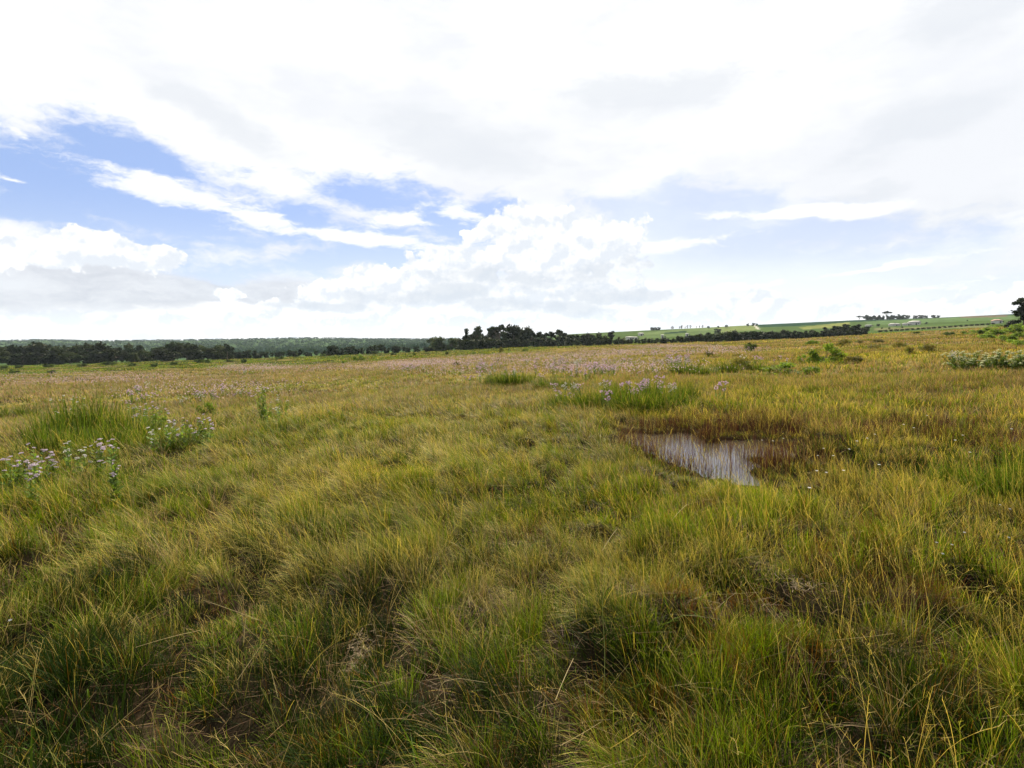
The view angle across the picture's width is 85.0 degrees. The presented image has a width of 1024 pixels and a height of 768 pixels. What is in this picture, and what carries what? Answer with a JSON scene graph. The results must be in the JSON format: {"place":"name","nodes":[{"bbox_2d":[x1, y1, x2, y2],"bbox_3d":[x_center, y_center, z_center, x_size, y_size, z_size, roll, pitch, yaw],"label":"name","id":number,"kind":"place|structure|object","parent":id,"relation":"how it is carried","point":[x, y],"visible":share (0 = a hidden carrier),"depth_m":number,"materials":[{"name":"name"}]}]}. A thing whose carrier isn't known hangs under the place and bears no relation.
{"place":"outdoors","nodes":[
{"label":"outdoors","id":0,"kind":"place"},
{"bbox_2d":[0,314,1023,767],"bbox_3d":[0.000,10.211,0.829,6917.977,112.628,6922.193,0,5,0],"label":"ground","id":1,"kind":"structure","parent":0,"point":[204,734],"depth_m":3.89,"materials":[{"name":"plant"}]},
{"bbox_2d":[0,350,10,363],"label":"broadleaf tree","id":2,"kind":"object","parent":1,"relation":"on","point":[5,357],"visible":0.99,"depth_m":243.93,"materials":[{"name":"green plant"}]},
{"bbox_2d":[0,404,25,418],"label":"grass tussock","id":3,"kind":"object","parent":1,"relation":"on","point":[2,414],"depth_m":20.89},
{"bbox_2d":[7,352,24,364],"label":"broadleaf tree","id":4,"kind":"object","parent":1,"relation":"on","point":[14,360],"visible":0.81,"depth_m":246.71,"materials":[{"name":"green plant"}]},
{"bbox_2d":[0,446,31,486],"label":"grass tussock","id":5,"kind":"object","parent":1,"relation":"on","point":[7,471],"depth_m":7.26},
{"bbox_2d":[0,443,32,498],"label":"flowering plant","id":6,"kind":"object","parent":1,"relation":"on","point":[16,480],"visible":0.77,"depth_m":6.38,"materials":[{"name":"green plant"}]},
{"bbox_2d":[6,344,32,364],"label":"broadleaf tree","id":7,"kind":"object","parent":1,"relation":"on","point":[23,350],"visible":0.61,"depth_m":265.55,"materials":[{"name":"green plant"}]},
{"bbox_2d":[0,471,43,506],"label":"grass tussock","id":8,"kind":"object","parent":1,"relation":"on","point":[7,485],"depth_m":6.13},
{"bbox_2d":[5,404,54,418],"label":"grass tussock","id":9,"kind":"object","parent":1,"relation":"on","point":[19,411],"depth_m":21.00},
{"bbox_2d":[22,352,40,364],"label":"broadleaf tree","id":10,"kind":"object","parent":1,"relation":"on","point":[27,356],"visible":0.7,"depth_m":250.67,"materials":[{"name":"green plant"}]},
{"bbox_2d":[22,463,42,509],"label":"flowering plant","id":11,"kind":"object","parent":1,"relation":"on","point":[30,486],"visible":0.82,"depth_m":5.91,"materials":[{"name":"green plant"}]},
{"bbox_2d":[23,447,44,489],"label":"flowering plant","id":12,"kind":"object","parent":1,"relation":"on","point":[31,468],"visible":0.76,"depth_m":6.51,"materials":[{"name":"green plant"}]},
{"bbox_2d":[2,423,66,458],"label":"grass tussock","id":13,"kind":"object","parent":1,"relation":"on","point":[33,442],"depth_m":9.32,"materials":[{"name":"plant"}]},
{"bbox_2d":[7,469,61,495],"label":"grass tussock","id":14,"kind":"object","parent":1,"relation":"on","point":[43,482],"depth_m":6.72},
{"bbox_2d":[26,341,52,363],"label":"broadleaf tree","id":15,"kind":"object","parent":1,"relation":"on","point":[39,347],"visible":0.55,"depth_m":268.13,"materials":[{"name":"green plant"}]},
{"bbox_2d":[27,352,58,363],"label":"broadleaf tree","id":16,"kind":"object","parent":1,"relation":"on","point":[42,358],"visible":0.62,"depth_m":248.91,"materials":[{"name":"green plant"}]},
{"bbox_2d":[11,403,78,443],"bbox_3d":[-8.950,0.817,10.806,1.160,1.005,1.375,-4,6,-40],"label":"grass tussock","id":17,"kind":"object","parent":1,"relation":"on","point":[55,422],"depth_m":10.76,"materials":[{"name":"plant"}]},
{"bbox_2d":[37,449,58,483],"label":"flowering plant","id":18,"kind":"object","parent":1,"relation":"on","point":[52,462],"visible":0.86,"depth_m":6.85,"materials":[{"name":"green plant"}]},
{"bbox_2d":[43,352,65,363],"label":"broadleaf tree","id":19,"kind":"object","parent":1,"relation":"on","point":[55,360],"visible":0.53,"depth_m":248.19,"materials":[{"name":"green plant"}]},
{"bbox_2d":[50,345,74,362],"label":"broadleaf tree","id":20,"kind":"object","parent":1,"relation":"on","point":[54,350],"visible":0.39,"depth_m":277.68,"materials":[{"name":"green plant"}]},
{"bbox_2d":[29,420,97,459],"bbox_3d":[-7.701,0.943,9.555,1.359,0.753,1.113,0,5,4],"label":"grass tussock","id":21,"kind":"object","parent":1,"relation":"on","point":[56,439],"depth_m":9.44,"materials":[{"name":"plant"}]},
{"bbox_2d":[24,386,109,435],"bbox_3d":[-9.245,0.631,11.591,1.834,1.259,1.381,-2,5,-28],"label":"grass tussock","id":22,"kind":"object","parent":1,"relation":"on","point":[66,412],"depth_m":11.58,"materials":[{"name":"plant"}]},
{"bbox_2d":[49,395,84,418],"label":"flowering plant","id":23,"kind":"object","parent":1,"relation":"on","point":[66,405],"visible":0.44,"depth_m":13.68,"materials":[{"name":"green plant"}]},
{"bbox_2d":[56,351,82,363],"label":"broadleaf tree","id":24,"kind":"object","parent":1,"relation":"on","point":[68,357],"visible":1,"depth_m":247.03,"materials":[{"name":"green plant"}]},
{"bbox_2d":[61,441,92,479],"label":"flowering plant","id":25,"kind":"object","parent":1,"relation":"on","point":[68,453],"visible":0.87,"depth_m":7.17,"materials":[{"name":"green plant"}]},
{"bbox_2d":[64,342,98,360],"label":"broadleaf tree","id":26,"kind":"object","parent":1,"relation":"on","point":[86,348],"visible":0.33,"depth_m":270.28,"materials":[{"name":"green plant"}]},
{"bbox_2d":[46,414,121,444],"bbox_3d":[-7.878,0.867,10.225,1.752,0.840,1.320,3,6,33],"label":"grass tussock","id":27,"kind":"object","parent":1,"relation":"on","point":[84,429],"depth_m":10.21,"materials":[{"name":"plant"}]},
{"bbox_2d":[81,351,110,363],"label":"broadleaf tree","id":28,"kind":"object","parent":1,"relation":"on","point":[99,357],"visible":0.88,"depth_m":247.33,"materials":[{"name":"green plant"}]},
{"bbox_2d":[89,438,106,480],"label":"flowering plant","id":29,"kind":"object","parent":1,"relation":"on","point":[99,457],"visible":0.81,"depth_m":7.25,"materials":[{"name":"green plant"}]},
{"bbox_2d":[89,340,111,362],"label":"broadleaf tree","id":30,"kind":"object","parent":1,"relation":"on","point":[100,344],"visible":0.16,"depth_m":272.89,"materials":[{"name":"green plant"}]},
{"bbox_2d":[62,384,143,432],"bbox_3d":[-8.804,0.591,11.932,1.818,1.264,1.518,1,5,15],"label":"grass tussock","id":31,"kind":"object","parent":1,"relation":"on","point":[91,412],"depth_m":11.79,"materials":[{"name":"plant"}]},
{"bbox_2d":[93,345,124,362],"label":"broadleaf tree","id":32,"kind":"object","parent":1,"relation":"on","point":[103,348],"visible":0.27,"depth_m":261.15,"materials":[{"name":"green plant"}]},
{"bbox_2d":[76,417,145,451],"bbox_3d":[-6.951,0.909,9.746,1.237,0.738,1.044,4,6,42],"label":"grass tussock","id":33,"kind":"object","parent":1,"relation":"on","point":[110,436],"depth_m":9.70,"materials":[{"name":"plant"}]},
{"bbox_2d":[100,439,124,507],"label":"flowering plant","id":34,"kind":"object","parent":1,"relation":"on","point":[114,483],"visible":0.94,"depth_m":6.34,"materials":[{"name":"green plant"}]},
{"bbox_2d":[103,348,129,361],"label":"broadleaf tree","id":35,"kind":"object","parent":1,"relation":"on","point":[113,357],"visible":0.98,"depth_m":252.77,"materials":[{"name":"green plant"}]},
{"bbox_2d":[86,401,163,435],"bbox_3d":[-7.902,0.760,11.291,1.615,1.024,1.323,-2,5,-26],"label":"grass tussock","id":36,"kind":"object","parent":1,"relation":"on","point":[121,422],"depth_m":11.27,"materials":[{"name":"plant"}]},
{"bbox_2d":[125,352,140,361],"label":"broadleaf tree","id":37,"kind":"object","parent":1,"relation":"on","point":[134,356],"visible":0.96,"depth_m":240.31,"materials":[{"name":"green plant"}]},
{"bbox_2d":[128,395,149,425],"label":"flowering plant","id":38,"kind":"object","parent":1,"relation":"on","point":[135,407],"visible":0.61,"depth_m":14.04,"materials":[{"name":"green plant"}]},
{"bbox_2d":[135,350,153,361],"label":"broadleaf tree","id":39,"kind":"object","parent":1,"relation":"on","point":[142,355],"visible":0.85,"depth_m":251.24,"materials":[{"name":"green plant"}]},
{"bbox_2d":[120,418,170,444],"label":"grass tussock","id":40,"kind":"object","parent":1,"relation":"on","point":[144,432],"depth_m":10.39,"materials":[{"name":"plant"}]},
{"bbox_2d":[127,401,169,431],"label":"flowering plant","id":41,"kind":"object","parent":1,"relation":"on","point":[156,416],"visible":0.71,"depth_m":12.41,"materials":[{"name":"green plant"}]},
{"bbox_2d":[135,345,162,361],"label":"broadleaf tree","id":42,"kind":"object","parent":1,"relation":"on","point":[138,347],"visible":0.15,"depth_m":264.59,"materials":[{"name":"green plant"}]},
{"bbox_2d":[146,420,178,452],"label":"flowering plant","id":43,"kind":"object","parent":1,"relation":"on","point":[167,441],"visible":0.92,"depth_m":9.23,"materials":[{"name":"green plant"}]},
{"bbox_2d":[150,348,174,361],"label":"broadleaf tree","id":44,"kind":"object","parent":1,"relation":"on","point":[161,354],"visible":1,"depth_m":240.33,"materials":[{"name":"green plant"}]},
{"bbox_2d":[138,431,199,454],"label":"grass tussock","id":45,"kind":"object","parent":1,"relation":"on","point":[173,448],"depth_m":9.33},
{"bbox_2d":[164,342,182,360],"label":"broadleaf tree","id":46,"kind":"object","parent":1,"relation":"on","point":[171,345],"visible":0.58,"depth_m":264.20,"materials":[{"name":"green plant"}]},
{"bbox_2d":[166,417,202,448],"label":"flowering plant","id":47,"kind":"object","parent":1,"relation":"on","point":[179,434],"visible":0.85,"depth_m":9.47,"materials":[{"name":"green plant"}]},
{"bbox_2d":[175,342,203,359],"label":"broadleaf tree","id":48,"kind":"object","parent":1,"relation":"on","point":[185,346],"visible":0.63,"depth_m":271.49,"materials":[{"name":"green plant"}]},
{"bbox_2d":[184,349,201,359],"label":"broadleaf tree","id":49,"kind":"object","parent":1,"relation":"on","point":[193,356],"visible":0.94,"depth_m":250.46,"materials":[{"name":"green plant"}]},
{"bbox_2d":[192,414,213,449],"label":"flowering plant","id":50,"kind":"object","parent":1,"relation":"on","point":[202,441],"visible":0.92,"depth_m":9.77,"materials":[{"name":"green plant"}]},
{"bbox_2d":[194,348,217,359],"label":"broadleaf tree","id":51,"kind":"object","parent":1,"relation":"on","point":[208,354],"visible":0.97,"depth_m":250.73,"materials":[{"name":"green plant"}]},
{"bbox_2d":[195,402,218,416],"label":"meadow shrub","id":52,"kind":"object","parent":1,"relation":"on","point":[201,412],"visible":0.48,"depth_m":17.52,"materials":[{"name":"green plant"}]},
{"bbox_2d":[215,351,226,359],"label":"broadleaf tree","id":53,"kind":"object","parent":1,"relation":"on","point":[221,354],"visible":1,"depth_m":253.12,"materials":[{"name":"green plant"}]},
{"bbox_2d":[0,337,501,357],"bbox_3d":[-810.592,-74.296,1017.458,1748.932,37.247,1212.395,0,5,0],"label":"woodland","id":54,"kind":"object","parent":1,"relation":"on","point":[265,347],"visible":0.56,"depth_m":1104.89,"materials":[{"name":"plant"}]},
{"bbox_2d":[252,384,270,423],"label":"flowering plant","id":55,"kind":"object","parent":1,"relation":"on","point":[264,407],"visible":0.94,"depth_m":13.88,"materials":[{"name":"green plant"}]},
{"bbox_2d":[272,394,288,420],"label":"flowering plant","id":56,"kind":"object","parent":1,"relation":"on","point":[279,413],"visible":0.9,"depth_m":13.95,"materials":[{"name":"green plant"}]},
{"bbox_2d":[0,344,770,400],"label":"flower drift","id":57,"kind":"object","parent":1,"relation":"on","point":[493,359],"visible":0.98,"depth_m":56.65,"materials":[{"name":"purple plant"}]},
{"bbox_2d":[432,336,448,350],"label":"broadleaf tree","id":58,"kind":"object","parent":1,"relation":"on","point":[439,340],"visible":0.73,"depth_m":270.87,"materials":[{"name":"green plant"}]},
{"bbox_2d":[444,337,457,350],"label":"broadleaf tree","id":59,"kind":"object","parent":1,"relation":"on","point":[451,346],"visible":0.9,"depth_m":267.18,"materials":[{"name":"green plant"}]},
{"bbox_2d":[461,339,476,349],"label":"broadleaf tree","id":60,"kind":"object","parent":1,"relation":"on","point":[470,345],"visible":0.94,"depth_m":249.42,"materials":[{"name":"green plant"}]},
{"bbox_2d":[472,326,482,339],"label":"broadleaf tree","id":61,"kind":"object","parent":1,"relation":"on","point":[477,330],"visible":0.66,"depth_m":266.40,"materials":[{"name":"green plant"}]},
{"bbox_2d":[478,337,495,348],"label":"broadleaf tree","id":62,"kind":"object","parent":1,"relation":"on","point":[489,341],"visible":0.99,"depth_m":251.16,"materials":[{"name":"green plant"}]},
{"bbox_2d":[478,368,505,386],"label":"grass tussock","id":63,"kind":"object","parent":1,"relation":"on","point":[492,379],"depth_m":26.46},
{"bbox_2d":[489,324,509,338],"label":"broadleaf tree","id":64,"kind":"object","parent":1,"relation":"on","point":[499,328],"visible":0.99,"depth_m":266.14,"materials":[{"name":"green plant"}]},
{"bbox_2d":[490,366,526,386],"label":"grass tussock","id":65,"kind":"object","parent":1,"relation":"on","point":[510,379],"depth_m":25.81,"materials":[{"name":"plant"}]},
{"bbox_2d":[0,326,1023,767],"bbox_3d":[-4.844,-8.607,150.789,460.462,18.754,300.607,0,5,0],"label":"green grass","id":66,"kind":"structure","parent":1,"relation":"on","point":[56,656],"depth_m":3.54,"materials":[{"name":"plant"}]},
{"bbox_2d":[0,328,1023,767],"bbox_3d":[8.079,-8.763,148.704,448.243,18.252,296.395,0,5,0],"label":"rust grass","id":67,"kind":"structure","parent":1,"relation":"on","point":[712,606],"depth_m":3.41,"materials":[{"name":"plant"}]},
{"bbox_2d":[506,324,520,339],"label":"broadleaf tree","id":68,"kind":"object","parent":1,"relation":"on","point":[514,332],"visible":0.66,"depth_m":264.94,"materials":[{"name":"green plant"}]},
{"bbox_2d":[518,326,533,342],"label":"broadleaf tree","id":69,"kind":"object","parent":1,"relation":"on","point":[524,336],"visible":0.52,"depth_m":275.50,"materials":[{"name":"green plant"}]},
{"bbox_2d":[513,368,538,382],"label":"grass tussock","id":70,"kind":"object","parent":1,"relation":"on","point":[528,375],"depth_m":26.66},
{"bbox_2d":[531,376,559,388],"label":"grass tussock","id":71,"kind":"object","parent":1,"relation":"on","point":[546,383],"depth_m":23.68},
{"bbox_2d":[544,377,582,389],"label":"grass tussock","id":72,"kind":"object","parent":1,"relation":"on","point":[569,383],"depth_m":23.02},
{"bbox_2d":[544,387,587,408],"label":"grass tussock","id":73,"kind":"object","parent":1,"relation":"on","point":[557,402],"depth_m":15.95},
{"bbox_2d":[563,384,606,408],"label":"grass tussock","id":74,"kind":"object","parent":1,"relation":"on","point":[582,401],"depth_m":15.28,"materials":[{"name":"plant"}]},
{"bbox_2d":[602,562,606,695],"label":"grass stalk","id":75,"kind":"object","parent":1,"relation":"on","point":[603,626],"depth_m":2.96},
{"bbox_2d":[600,390,612,411],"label":"flowering plant","id":76,"kind":"object","parent":1,"relation":"on","point":[608,392],"visible":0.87,"depth_m":14.29,"materials":[{"name":"green plant"}]},
{"bbox_2d":[585,381,636,409],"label":"grass tussock","id":77,"kind":"object","parent":1,"relation":"on","point":[599,395],"depth_m":15.12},
{"bbox_2d":[598,378,637,400],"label":"grass tussock","id":78,"kind":"object","parent":1,"relation":"on","point":[613,388],"depth_m":17.00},
{"bbox_2d":[597,380,659,413],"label":"grass tussock","id":79,"kind":"object","parent":1,"relation":"on","point":[631,401],"depth_m":14.13,"materials":[{"name":"plant"}]},
{"bbox_2d":[622,375,673,398],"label":"grass tussock","id":80,"kind":"object","parent":1,"relation":"on","point":[651,386],"depth_m":16.93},
{"bbox_2d":[628,381,694,414],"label":"grass tussock","id":81,"kind":"object","parent":1,"relation":"on","point":[662,401],"depth_m":14.11,"materials":[{"name":"plant"}]},
{"bbox_2d":[656,382,708,409],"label":"grass tussock","id":82,"kind":"object","parent":1,"relation":"on","point":[680,396],"depth_m":15.06,"materials":[{"name":"plant"}]},
{"bbox_2d":[663,361,706,373],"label":"grass tussock","id":83,"kind":"object","parent":1,"relation":"on","point":[682,369],"depth_m":30.69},
{"bbox_2d":[670,379,705,398],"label":"grass tussock","id":84,"kind":"object","parent":1,"relation":"on","point":[690,391],"depth_m":17.36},
{"bbox_2d":[681,364,722,374],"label":"grass tussock","id":85,"kind":"object","parent":1,"relation":"on","point":[705,371],"depth_m":28.73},
{"bbox_2d":[710,361,745,372],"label":"grass tussock","id":86,"kind":"object","parent":1,"relation":"on","point":[729,368],"depth_m":30.35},
{"bbox_2d":[723,330,738,340],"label":"broadleaf tree","id":87,"kind":"object","parent":1,"relation":"on","point":[727,337],"visible":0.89,"depth_m":212.44,"materials":[{"name":"green plant"}]},
{"bbox_2d":[726,356,754,369],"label":"meadow shrub","id":88,"kind":"object","parent":1,"relation":"on","point":[742,361],"visible":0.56,"depth_m":30.94,"materials":[{"name":"green plant"}]},
{"bbox_2d":[740,331,755,340],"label":"broadleaf tree","id":89,"kind":"object","parent":1,"relation":"on","point":[746,336],"visible":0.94,"depth_m":210.22,"materials":[{"name":"green plant"}]},
{"bbox_2d":[744,362,774,370],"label":"grass tussock","id":90,"kind":"object","parent":1,"relation":"on","point":[754,367],"depth_m":30.45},
{"bbox_2d":[760,362,822,375],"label":"meadow shrub","id":91,"kind":"object","parent":1,"relation":"on","point":[784,365],"visible":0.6,"depth_m":26.77,"materials":[{"name":"green plant"}]},
{"bbox_2d":[611,404,1023,623],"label":"reed grass","id":92,"kind":"structure","parent":1,"relation":"on","point":[653,446],"depth_m":9.60,"materials":[{"name":"plant"}]},
{"bbox_2d":[807,343,847,363],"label":"meadow shrub","id":93,"kind":"object","parent":1,"relation":"on","point":[835,352],"visible":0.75,"depth_m":34.32,"materials":[{"name":"green plant"}]},
{"bbox_2d":[840,355,869,363],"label":"meadow shrub","id":94,"kind":"object","parent":1,"relation":"on","point":[853,359],"visible":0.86,"depth_m":33.20,"materials":[{"name":"green plant"}]},
{"bbox_2d":[918,343,938,352],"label":"meadow shrub","id":95,"kind":"object","parent":1,"relation":"on","point":[926,347],"visible":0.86,"depth_m":41.50,"materials":[{"name":"green plant"}]},
{"bbox_2d":[907,454,976,486],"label":"grass tussock","id":96,"kind":"object","parent":1,"relation":"on","point":[943,473],"depth_m":7.13,"materials":[{"name":"plant"}]},
{"bbox_2d":[929,456,1002,487],"bbox_3d":[5.784,1.137,7.068,0.890,0.515,0.750,0,5,-4],"label":"grass tussock","id":97,"kind":"object","parent":1,"relation":"on","point":[963,470],"depth_m":7.03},
{"bbox_2d":[943,350,989,370],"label":"white flowered shrub","id":98,"kind":"object","parent":1,"relation":"on","point":[961,364],"visible":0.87,"depth_m":23.29,"materials":[{"name":"green plant"}]},
{"bbox_2d":[943,452,1022,500],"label":"grass tussock","id":99,"kind":"object","parent":1,"relation":"on","point":[978,478],"depth_m":6.54,"materials":[{"name":"plant"}]},
{"bbox_2d":[962,349,1013,369],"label":"white flowered shrub","id":100,"kind":"object","parent":1,"relation":"on","point":[985,362],"visible":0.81,"depth_m":22.37,"materials":[{"name":"green plant"}]},
{"bbox_2d":[970,450,1023,506],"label":"grass tussock","id":101,"kind":"object","parent":1,"relation":"on","point":[1007,486],"depth_m":6.18,"materials":[{"name":"plant"}]},
{"bbox_2d":[985,328,1008,334],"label":"meadow shrub","id":102,"kind":"object","parent":1,"relation":"on","point":[996,332],"visible":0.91,"depth_m":86.36,"materials":[{"name":"green plant"}]},
{"bbox_2d":[981,443,1023,481],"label":"grass tussock","id":103,"kind":"object","parent":1,"relation":"on","point":[1007,463],"depth_m":6.95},
{"bbox_2d":[997,335,1018,340],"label":"meadow shrub","id":104,"kind":"object","parent":1,"relation":"on","point":[1005,338],"visible":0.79,"depth_m":55.16,"materials":[{"name":"green plant"}]},
{"bbox_2d":[994,350,1023,370],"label":"white flowered shrub","id":105,"kind":"object","parent":1,"relation":"on","point":[1018,362],"visible":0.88,"depth_m":22.05,"materials":[{"name":"green plant"}]},
{"bbox_2d":[1004,327,1023,332],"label":"meadow shrub","id":106,"kind":"object","parent":1,"relation":"on","point":[1014,329],"visible":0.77,"depth_m":93.69,"materials":[{"name":"green plant"}]},
{"bbox_2d":[1011,297,1023,328],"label":"broadleaf tree","id":107,"kind":"object","parent":1,"relation":"on","point":[1019,312],"visible":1,"depth_m":119.23,"materials":[{"name":"green plant"}]},
{"bbox_2d":[0,0,1023,340],"label":"sky","id":108,"kind":"structure","parent":0,"point":[170,169],"materials":[{"name":"white"}]},
{"bbox_2d":[625,432,824,485],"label":"water","id":109,"kind":"structure","parent":0,"point":[715,445],"depth_m":9.86,"materials":[{"name":"grey liquid"}]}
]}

